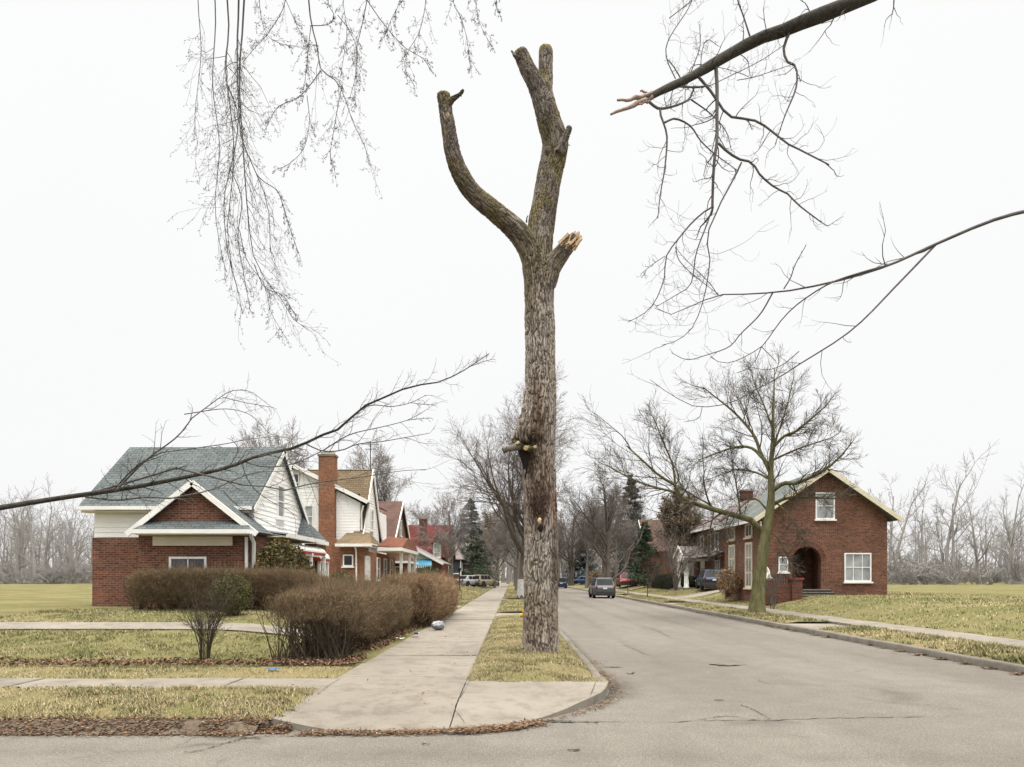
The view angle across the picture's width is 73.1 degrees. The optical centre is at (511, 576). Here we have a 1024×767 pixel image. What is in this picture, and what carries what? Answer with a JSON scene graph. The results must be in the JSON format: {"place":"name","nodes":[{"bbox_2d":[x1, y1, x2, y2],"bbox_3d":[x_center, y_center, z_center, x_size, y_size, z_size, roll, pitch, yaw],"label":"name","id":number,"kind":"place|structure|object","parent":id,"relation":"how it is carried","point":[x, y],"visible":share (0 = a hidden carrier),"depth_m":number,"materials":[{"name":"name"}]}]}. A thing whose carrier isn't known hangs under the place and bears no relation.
{"place":"outdoors","nodes":[
{"label":"outdoors","id":0,"kind":"place"},
{"bbox_2d":[0,622,308,636],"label":"path","id":1,"kind":"structure","parent":0,"point":[129,625],"depth_m":17.20,"materials":[{"name":"concrete"}]},
{"bbox_2d":[0,684,326,719],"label":"verge","id":2,"kind":"structure","parent":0,"point":[100,711],"depth_m":8.24,"materials":[{"name":"plant"}]},
{"bbox_2d":[0,678,336,688],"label":"sidewalk","id":3,"kind":"structure","parent":0,"point":[319,683],"depth_m":10.41,"materials":[{"name":"concrete"}]},
{"bbox_2d":[0,664,355,678],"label":"verge","id":4,"kind":"structure","parent":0,"point":[278,674],"depth_m":11.51,"materials":[{"name":"green plant"}]},
{"bbox_2d":[0,0,501,546],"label":"street tree","id":5,"kind":"object","parent":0,"point":[112,488],"visible":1,"depth_m":9.60,"materials":[{"name":"brown plant"}]},
{"bbox_2d":[0,582,501,666],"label":"lawn","id":6,"kind":"structure","parent":0,"point":[20,598],"depth_m":16.41,"materials":[{"name":"green plant"}]},
{"bbox_2d":[76,447,329,607],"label":"house","id":7,"kind":"structure","parent":6,"relation":"on","point":[131,535],"depth_m":23.45,"materials":[{"name":"brown brick"}]},
{"bbox_2d":[169,557,206,587],"bbox_3d":[-10.400,-0.010,22.141,1.340,1.280,0.142,0,0,0],"label":"window","id":8,"kind":"structure","parent":7,"relation":"in","point":[171,559],"depth_m":22.18,"materials":[{"name":"white glass"}]},
{"bbox_2d":[276,484,287,520],"bbox_3d":[-8.721,-2.810,26.150,0.142,1.330,0.940,0,0,0],"label":"window","id":9,"kind":"structure","parent":7,"relation":"in","point":[280,512],"depth_m":26.15,"materials":[{"name":"white glass"}]},
{"bbox_2d":[158,560,250,661],"bbox_3d":[-5.681,0.633,12.850,1.544,1.996,1.562,0,0,-24],"label":"bare shrub","id":10,"kind":"object","parent":6,"relation":"on","point":[198,623],"visible":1,"depth_m":12.80,"materials":[{"name":"brown plant"}]},
{"bbox_2d":[0,619,428,666],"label":"leaf litter","id":11,"kind":"object","parent":6,"relation":"on","point":[350,659],"visible":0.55,"depth_m":12.61,"materials":[{"name":"brown plant"}]},
{"bbox_2d":[207,568,255,615],"bbox_3d":[-7.792,0.463,19.230,1.281,1.402,1.185,0,0,0],"label":"evergreen bush","id":12,"kind":"object","parent":6,"relation":"on","point":[240,600],"visible":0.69,"depth_m":19.03,"materials":[{"name":"green plant"}]},
{"bbox_2d":[120,555,366,610],"bbox_3d":[-7.548,0.503,21.081,8.456,2.284,2.166,0,0,0],"label":"hedge","id":13,"kind":"object","parent":6,"relation":"on","point":[149,587],"visible":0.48,"depth_m":20.51,"materials":[{"name":"brown plant"}]},
{"bbox_2d":[219,415,310,468],"bbox_3d":[-18.381,-5.630,51.356,8.632,13.507,9.533,0,0,-43],"label":"bare tree","id":14,"kind":"object","parent":6,"relation":"on","point":[269,442],"visible":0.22,"depth_m":51.77,"materials":[{"name":"grey plant"}]},
{"bbox_2d":[253,537,314,605],"bbox_3d":[-7.399,-0.114,22.390,2.055,2.433,2.142,0,0,42],"label":"evergreen bush","id":15,"kind":"object","parent":6,"relation":"on","point":[280,554],"visible":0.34,"depth_m":22.06,"materials":[{"name":"green plant"}]},
{"bbox_2d":[255,566,416,662],"bbox_3d":[-3.779,0.673,16.804,2.424,1.977,8.957,0,0,0],"label":"hedge","id":16,"kind":"object","parent":6,"relation":"on","point":[332,617],"visible":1,"depth_m":13.42,"materials":[{"name":"brown plant"}]},
{"bbox_2d":[291,444,417,580],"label":"house","id":17,"kind":"structure","parent":6,"relation":"on","point":[354,534],"depth_m":39.99,"materials":[{"name":"white"}]},
{"bbox_2d":[304,505,313,526],"bbox_3d":[-11.750,-3.460,39.931,0.690,1.380,0.142,0,0,0],"label":"window","id":18,"kind":"structure","parent":17,"relation":"in","point":[310,513],"depth_m":39.97,"materials":[{"name":"white glass"}]},
{"bbox_2d":[341,555,354,567],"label":"window","id":19,"kind":"structure","parent":17,"relation":"in","point":[347,559],"depth_m":38.58,"materials":[{"name":"white glass"}]},
{"bbox_2d":[365,556,370,579],"bbox_3d":[-8.222,-0.075,39.400,0.125,2.250,1.150,0,0,0],"label":"door","id":20,"kind":"structure","parent":17,"relation":"in","point":[367,558],"depth_m":39.13,"materials":[{"name":"white wood"}]},
{"bbox_2d":[370,509,374,532],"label":"window","id":21,"kind":"structure","parent":17,"relation":"in","point":[371,511],"depth_m":42.33,"materials":[{"name":"white glass"}]},
{"bbox_2d":[376,557,380,580],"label":"window","id":22,"kind":"structure","parent":17,"relation":"in","point":[377,558],"depth_m":42.25,"materials":[{"name":"white glass"}]},
{"bbox_2d":[345,430,420,520],"bbox_3d":[-12.395,-5.766,60.891,9.728,13.783,8.808,0,0,-25],"label":"bare tree","id":23,"kind":"object","parent":6,"relation":"on","point":[383,492],"visible":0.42,"depth_m":59.17,"materials":[{"name":"grey plant"}]},
{"bbox_2d":[378,501,417,573],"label":"house","id":24,"kind":"structure","parent":6,"relation":"on","point":[396,520],"depth_m":54.10,"materials":[{"name":"red brick"}]},
{"bbox_2d":[375,561,461,628],"bbox_3d":[-3.288,0.557,25.745,2.673,2.303,9.972,0,0,0],"label":"hedge","id":25,"kind":"object","parent":6,"relation":"on","point":[434,596],"visible":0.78,"depth_m":22.21,"materials":[{"name":"brown plant"}]},
{"bbox_2d":[408,501,437,524],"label":"street tree","id":26,"kind":"object","parent":6,"relation":"on","point":[418,513],"visible":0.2,"depth_m":106.53,"materials":[{"name":"grey plant"}]},
{"bbox_2d":[411,546,450,574],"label":"house","id":27,"kind":"structure","parent":6,"relation":"on","point":[424,558],"depth_m":62.43,"materials":[{"name":"white brick"}]},
{"bbox_2d":[408,514,455,574],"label":"house","id":28,"kind":"structure","parent":6,"relation":"on","point":[414,533],"depth_m":86.20,"materials":[{"name":"red brick"}]},
{"bbox_2d":[410,488,475,577],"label":"bare tree","id":29,"kind":"object","parent":6,"relation":"on","point":[449,541],"visible":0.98,"depth_m":77.71,"materials":[{"name":"grey plant"}]},
{"bbox_2d":[453,546,464,578],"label":"house","id":30,"kind":"structure","parent":6,"relation":"on","point":[457,562],"depth_m":98.00,"materials":[{"name":"wood"}]},
{"bbox_2d":[455,498,501,576],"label":"conifer","id":31,"kind":"object","parent":6,"relation":"on","point":[472,528],"visible":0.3,"depth_m":110.46,"materials":[{"name":"green plant"}]},
{"bbox_2d":[465,564,492,586],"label":"evergreen bush","id":32,"kind":"object","parent":6,"relation":"on","point":[475,569],"visible":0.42,"depth_m":97.16,"materials":[{"name":"green plant"}]},
{"bbox_2d":[462,528,507,586],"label":"conifer","id":33,"kind":"object","parent":6,"relation":"on","point":[475,548],"visible":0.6,"depth_m":101.36,"materials":[{"name":"green plant"}]},
{"bbox_2d":[481,509,509,585],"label":"brown leaved tree","id":34,"kind":"object","parent":6,"relation":"on","point":[489,522],"visible":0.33,"depth_m":107.66,"materials":[{"name":"grey plant"}]},
{"bbox_2d":[484,549,508,587],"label":"bare shrub","id":35,"kind":"object","parent":6,"relation":"on","point":[495,571],"visible":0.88,"depth_m":87.87,"materials":[{"name":"plant"}]},
{"bbox_2d":[481,522,516,585],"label":"street tree","id":36,"kind":"object","parent":6,"relation":"on","point":[507,550],"visible":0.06,"depth_m":117.06,"materials":[{"name":"grey plant"}]},
{"bbox_2d":[271,677,467,731],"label":"sidewalk","id":37,"kind":"structure","parent":0,"point":[376,703],"depth_m":8.55,"materials":[{"name":"concrete"}]},
{"bbox_2d":[340,581,508,676],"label":"sidewalk","id":38,"kind":"structure","parent":0,"point":[466,624],"depth_m":15.15,"materials":[{"name":"concrete"}]},
{"bbox_2d":[3,629,584,712],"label":"leaf litter","id":39,"kind":"object","parent":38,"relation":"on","point":[279,698],"visible":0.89,"depth_m":9.11,"materials":[{"name":"brown plant"}]},
{"bbox_2d":[431,621,445,629],"bbox_3d":[-2.180,1.430,20.473,0.440,0.272,0.366,0,0,0],"label":"plastic bag","id":40,"kind":"object","parent":38,"relation":"on","point":[438,625],"visible":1,"depth_m":20.38,"materials":[{"name":"white plastic"}]},
{"bbox_2d":[450,585,490,611],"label":"grass","id":41,"kind":"structure","parent":0,"point":[468,599],"depth_m":61.57,"materials":[{"name":"green plant"}]},
{"bbox_2d":[506,582,514,592],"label":"verge","id":42,"kind":"structure","parent":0,"point":[510,585],"depth_m":108.44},
{"bbox_2d":[491,510,521,585],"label":"street tree","id":43,"kind":"object","parent":42,"relation":"on","point":[515,556],"visible":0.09,"depth_m":112.05,"materials":[{"name":"plant"}]},
{"bbox_2d":[497,588,523,612],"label":"grass","id":44,"kind":"structure","parent":42,"relation":"on","point":[517,607],"depth_m":39.02,"materials":[{"name":"plant"}]},
{"bbox_2d":[472,479,558,589],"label":"bare tree","id":45,"kind":"object","parent":42,"relation":"on","point":[506,543],"visible":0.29,"depth_m":77.70,"materials":[{"name":"plant"}]},
{"bbox_2d":[0,587,1023,766],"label":"road","id":46,"kind":"structure","parent":0,"point":[671,683],"depth_m":8.07,"materials":[{"name":"grey asphalt"}]},
{"bbox_2d":[0,718,259,734],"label":"leaf mould","id":47,"kind":"object","parent":46,"relation":"on","point":[192,724],"visible":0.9,"depth_m":7.55,"materials":[{"name":"brown plant"}]},
{"bbox_2d":[0,716,267,733],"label":"leaf litter","id":48,"kind":"object","parent":47,"relation":"on","point":[223,720],"visible":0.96,"depth_m":7.60,"materials":[{"name":"brown plant"}]},
{"bbox_2d":[245,719,291,733],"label":"leaf litter","id":49,"kind":"object","parent":46,"relation":"on","point":[275,728],"visible":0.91,"depth_m":7.57,"materials":[{"name":"brown plant"}]},
{"bbox_2d":[0,659,623,737],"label":"leaf litter","id":50,"kind":"object","parent":46,"relation":"on","point":[481,729],"visible":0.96,"depth_m":7.53,"materials":[{"name":"brown plant"}]},
{"bbox_2d":[559,629,605,680],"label":"curb","id":51,"kind":"structure","parent":46,"relation":"on","point":[594,672],"depth_m":13.14,"materials":[{"name":"concrete"}]},
{"bbox_2d":[587,577,615,597],"bbox_3d":[7.350,0.833,56.695,2.100,1.726,4.390,0,0,0],"label":"parked car","id":52,"kind":"object","parent":46,"relation":"on","point":[602,586],"visible":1,"depth_m":54.71,"materials":[{"name":"grey paint"}]},
{"bbox_2d":[567,586,1023,672],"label":"curb","id":53,"kind":"structure","parent":46,"relation":"on","point":[986,662],"depth_m":16.82,"materials":[{"name":"concrete"}]},
{"bbox_2d":[615,596,1023,674],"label":"leaf litter","id":54,"kind":"object","parent":46,"relation":"on","point":[921,654],"visible":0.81,"depth_m":15.01,"materials":[{"name":"brown plant"}]},
{"bbox_2d":[0,0,1023,577],"label":"sky","id":55,"kind":"structure","parent":0,"point":[116,320],"materials":[{"name":"white"}]},
{"bbox_2d":[35,592,1008,666],"bbox_3d":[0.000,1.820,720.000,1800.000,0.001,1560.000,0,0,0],"label":"ground","id":56,"kind":"structure","parent":0,"point":[500,612],"depth_m":35.36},
{"bbox_2d":[0,464,109,583],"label":"distant wood","id":57,"kind":"object","parent":56,"relation":"on","point":[67,568],"visible":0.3,"depth_m":113.57,"materials":[{"name":"grey plant"}]},
{"bbox_2d":[448,501,711,583],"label":"distant wood","id":58,"kind":"object","parent":56,"relation":"on","point":[509,575],"visible":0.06,"depth_m":170.05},
{"bbox_2d":[610,0,1023,422],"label":"street tree","id":59,"kind":"object","parent":56,"relation":"on","point":[820,15],"visible":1,"depth_m":12.09,"materials":[{"name":"brown plant"}]},
{"bbox_2d":[710,442,1023,584],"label":"distant wood","id":60,"kind":"object","parent":56,"relation":"on","point":[911,571],"visible":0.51,"depth_m":91.95,"materials":[{"name":"grey plant"}]},
{"bbox_2d":[451,681,607,728],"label":"sidewalk","id":61,"kind":"structure","parent":0,"point":[487,702],"depth_m":8.98,"materials":[{"name":"concrete"}]},
{"bbox_2d":[466,614,608,682],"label":"verge","id":62,"kind":"structure","parent":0,"point":[547,666],"depth_m":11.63,"materials":[{"name":"green plant"}]},
{"bbox_2d":[437,44,582,651],"bbox_3d":[-0.086,-4.541,13.890,2.873,12.781,1.026,0,0,-10],"label":"cut tree","id":63,"kind":"object","parent":62,"relation":"on","point":[543,262],"visible":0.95,"depth_m":13.83,"materials":[{"name":"brown plant"}]},
{"bbox_2d":[568,586,625,593],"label":"verge","id":64,"kind":"structure","parent":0,"point":[580,587],"depth_m":97.15,"materials":[{"name":"green plant"}]},
{"bbox_2d":[557,498,591,585],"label":"street tree","id":65,"kind":"object","parent":64,"relation":"on","point":[571,544],"visible":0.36,"depth_m":117.14,"materials":[{"name":"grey plant"}]},
{"bbox_2d":[572,501,616,587],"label":"street tree","id":66,"kind":"object","parent":64,"relation":"on","point":[587,572],"visible":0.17,"depth_m":91.72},
{"bbox_2d":[557,463,650,579],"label":"street tree","id":67,"kind":"object","parent":64,"relation":"on","point":[593,527],"visible":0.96,"depth_m":70.74,"materials":[{"name":"brown plant"}]},
{"bbox_2d":[678,589,722,597],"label":"driveway","id":68,"kind":"structure","parent":0,"point":[703,593],"depth_m":49.25,"materials":[{"name":"concrete"}]},
{"bbox_2d":[695,568,723,588],"bbox_3d":[14.999,0.143,52.195,2.120,1.566,4.390,0,0,8],"label":"parked car","id":69,"kind":"object","parent":68,"relation":"on","point":[706,578],"visible":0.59,"depth_m":50.38,"materials":[{"name":"blue paint"}]},
{"bbox_2d":[620,595,846,628],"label":"driveway","id":70,"kind":"structure","parent":0,"point":[816,626],"depth_m":22.07,"materials":[{"name":"concrete"}]},
{"bbox_2d":[673,603,819,622],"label":"verge","id":71,"kind":"structure","parent":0,"point":[789,621],"depth_m":26.35,"materials":[{"name":"plant"}]},
{"bbox_2d":[563,341,867,612],"bbox_3d":[7.651,-4.072,27.753,11.019,11.601,6.584,0,0,-16],"label":"street tree","id":72,"kind":"object","parent":71,"relation":"on","point":[757,602],"visible":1,"depth_m":28.18,"materials":[{"name":"brown plant"}]},
{"bbox_2d":[567,582,1023,639],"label":"lawn","id":73,"kind":"structure","parent":0,"point":[997,589],"depth_m":26.48,"materials":[{"name":"plant"}]},
{"bbox_2d":[560,541,600,584],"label":"conifer","id":74,"kind":"object","parent":73,"relation":"on","point":[580,568],"visible":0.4,"depth_m":127.22,"materials":[{"name":"green plant"}]},
{"bbox_2d":[586,551,622,576],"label":"bare shrub","id":75,"kind":"object","parent":73,"relation":"on","point":[611,563],"visible":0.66,"depth_m":82.44,"materials":[{"name":"plant"}]},
{"bbox_2d":[585,485,650,567],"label":"bare tree","id":76,"kind":"object","parent":73,"relation":"on","point":[629,515],"visible":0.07,"depth_m":103.60,"materials":[{"name":"grey plant"}]},
{"bbox_2d":[600,502,640,585],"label":"street tree","id":77,"kind":"object","parent":73,"relation":"on","point":[629,542],"visible":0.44,"depth_m":90.03,"materials":[{"name":"plant"}]},
{"bbox_2d":[597,474,644,581],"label":"conifer","id":78,"kind":"object","parent":73,"relation":"on","point":[636,515],"visible":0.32,"depth_m":99.50,"materials":[{"name":"green plant"}]},
{"bbox_2d":[634,574,651,586],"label":"evergreen bush","id":79,"kind":"object","parent":73,"relation":"on","point":[639,579],"visible":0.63,"depth_m":72.63,"materials":[{"name":"green plant"}]},
{"bbox_2d":[625,521,665,581],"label":"conifer","id":80,"kind":"object","parent":73,"relation":"on","point":[646,549],"visible":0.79,"depth_m":78.60,"materials":[{"name":"green plant"}]},
{"bbox_2d":[630,548,672,587],"bbox_3d":[12.709,-0.775,64.041,4.197,3.669,2.990,0,0,-11],"label":"bare shrub","id":81,"kind":"object","parent":73,"relation":"on","point":[650,573],"visible":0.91,"depth_m":63.84,"materials":[{"name":"brown plant"}]},
{"bbox_2d":[650,573,683,589],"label":"hedge","id":82,"kind":"object","parent":73,"relation":"on","point":[663,581],"visible":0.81,"depth_m":64.00,"materials":[{"name":"green plant"}]},
{"bbox_2d":[632,520,704,574],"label":"house","id":83,"kind":"structure","parent":73,"relation":"on","point":[650,523],"depth_m":86.63,"materials":[{"name":"orange brick"}]},
{"bbox_2d":[651,488,702,578],"bbox_3d":[15.183,-3.545,62.804,4.628,9.347,4.621,0,0,0],"label":"brown leaved tree","id":84,"kind":"object","parent":73,"relation":"on","point":[670,524],"visible":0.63,"depth_m":62.70,"materials":[{"name":"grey plant"}]},
{"bbox_2d":[647,527,707,589],"bbox_3d":[13.272,-1.683,54.327,4.568,5.500,5.494,0,0,33],"label":"garden tree","id":85,"kind":"object","parent":73,"relation":"on","point":[674,575],"visible":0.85,"depth_m":54.54,"materials":[{"name":"grey plant"}]},
{"bbox_2d":[657,488,720,553],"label":"street tree","id":86,"kind":"object","parent":73,"relation":"on","point":[702,511],"visible":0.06,"depth_m":86.50,"materials":[{"name":"plant"}]},
{"bbox_2d":[681,575,697,587],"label":"evergreen bush","id":87,"kind":"object","parent":73,"relation":"on","point":[691,582],"visible":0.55,"depth_m":59.88,"materials":[{"name":"green plant"}]},
{"bbox_2d":[650,464,737,553],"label":"bare tree","id":88,"kind":"object","parent":73,"relation":"on","point":[694,491],"visible":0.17,"depth_m":77.96,"materials":[{"name":"plant"}]},
{"bbox_2d":[670,489,759,590],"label":"house","id":89,"kind":"structure","parent":73,"relation":"on","point":[700,563],"depth_m":58.15,"materials":[{"name":"red brick"}]},
{"bbox_2d":[715,567,742,596],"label":"dry bush","id":90,"kind":"object","parent":73,"relation":"on","point":[734,580],"visible":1,"depth_m":39.39,"materials":[{"name":"brown plant"}]},
{"bbox_2d":[716,461,780,507],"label":"bare tree","id":91,"kind":"object","parent":73,"relation":"on","point":[759,488],"visible":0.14,"depth_m":69.53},
{"bbox_2d":[747,552,787,608],"bbox_3d":[11.616,-0.048,31.423,2.388,3.004,1.104,0,0,35],"label":"bare shrub","id":92,"kind":"object","parent":73,"relation":"on","point":[775,594],"visible":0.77,"depth_m":31.30,"materials":[{"name":"brown plant"}]},
{"bbox_2d":[766,555,788,604],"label":"bare shrub","id":93,"kind":"object","parent":73,"relation":"on","point":[773,580],"visible":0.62,"depth_m":33.46,"materials":[{"name":"brown plant"}]},
{"bbox_2d":[765,576,803,605],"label":"garden wall","id":94,"kind":"structure","parent":73,"relation":"on","point":[792,592],"depth_m":34.06,"materials":[{"name":"red brick"}]},
{"bbox_2d":[714,467,903,600],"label":"house","id":95,"kind":"structure","parent":73,"relation":"on","point":[848,556],"depth_m":36.00,"materials":[{"name":"orange brick"}]},
{"bbox_2d":[729,544,734,585],"bbox_3d":[12.991,-0.610,40.900,0.142,2.580,1.240,0,0,0],"label":"window","id":96,"kind":"structure","parent":95,"relation":"in","point":[731,547],"depth_m":40.83,"materials":[{"name":"beige paint"}]},
{"bbox_2d":[743,542,752,588],"bbox_3d":[12.991,-0.610,38.000,0.142,2.580,1.240,0,0,0],"label":"window","id":97,"kind":"structure","parent":95,"relation":"in","point":[749,545],"depth_m":37.96,"materials":[{"name":"beige paint"}]},
{"bbox_2d":[743,523,752,538],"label":"window","id":98,"kind":"structure","parent":95,"relation":"in","point":[748,527],"depth_m":37.91,"materials":[{"name":"beige paint"}]},
{"bbox_2d":[777,557,789,573],"bbox_3d":[14.120,-0.610,35.941,0.640,0.880,0.142,0,0,0],"label":"window","id":99,"kind":"structure","parent":95,"relation":"in","point":[779,565],"depth_m":35.95,"materials":[{"name":"white glass"}]},
{"bbox_2d":[792,551,804,588],"bbox_3d":[15.350,-0.275,37.543,1.150,2.250,0.105,0,0,0],"label":"door","id":100,"kind":"structure","parent":95,"relation":"in","point":[801,554],"depth_m":37.52,"materials":[{"name":"brown"}]},
{"bbox_2d":[814,492,836,520],"bbox_3d":[16.300,-3.660,35.941,1.140,1.480,0.142,0,0,0],"label":"window","id":101,"kind":"structure","parent":95,"relation":"in","point":[822,513],"depth_m":35.98,"materials":[{"name":"white glass"}]},
{"bbox_2d":[843,553,873,582],"bbox_3d":[18.000,-0.460,35.941,1.540,1.580,0.142,0,0,0],"label":"window","id":102,"kind":"structure","parent":95,"relation":"in","point":[857,566],"depth_m":35.98,"materials":[{"name":"white glass"}]},
{"bbox_2d":[567,584,1023,648],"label":"sidewalk","id":103,"kind":"structure","parent":0,"point":[850,622],"depth_m":21.75,"materials":[{"name":"concrete"}]},
{"bbox_2d":[616,591,1023,663],"bbox_3d":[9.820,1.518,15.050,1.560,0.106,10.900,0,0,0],"label":"verge","id":104,"kind":"structure","parent":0,"point":[916,643],"depth_m":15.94,"materials":[{"name":"green plant"}]},
{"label":"verge","id":105,"kind":"structure","parent":0,"visible":0},
{"bbox_2d":[425,359,584,598],"bbox_3d":[-0.724,-6.798,47.340,11.903,16.891,11.368,0,0,-23],"label":"street tree","id":106,"kind":"object","parent":105,"relation":"on","point":[514,508],"visible":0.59,"depth_m":47.51,"materials":[{"name":"brown plant"}]},
{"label":"driveway","id":107,"kind":"structure","parent":0,"visible":0},
{"bbox_2d":[616,572,636,586],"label":"parked car","id":108,"kind":"object","parent":107,"relation":"on","point":[621,579],"visible":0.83,"depth_m":80.04,"materials":[{"name":"red paint"}]},
{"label":"driveway","id":109,"kind":"structure","parent":0,"visible":0},
{"bbox_2d":[456,575,480,585],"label":"parked car","id":110,"kind":"object","parent":109,"relation":"on","point":[467,580],"visible":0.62,"depth_m":89.75,"materials":[{"name":"silver paint"}]},
{"bbox_2d":[472,574,497,586],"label":"parked car","id":111,"kind":"object","parent":109,"relation":"on","point":[483,580],"visible":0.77,"depth_m":91.28,"materials":[{"name":"beige paint"}]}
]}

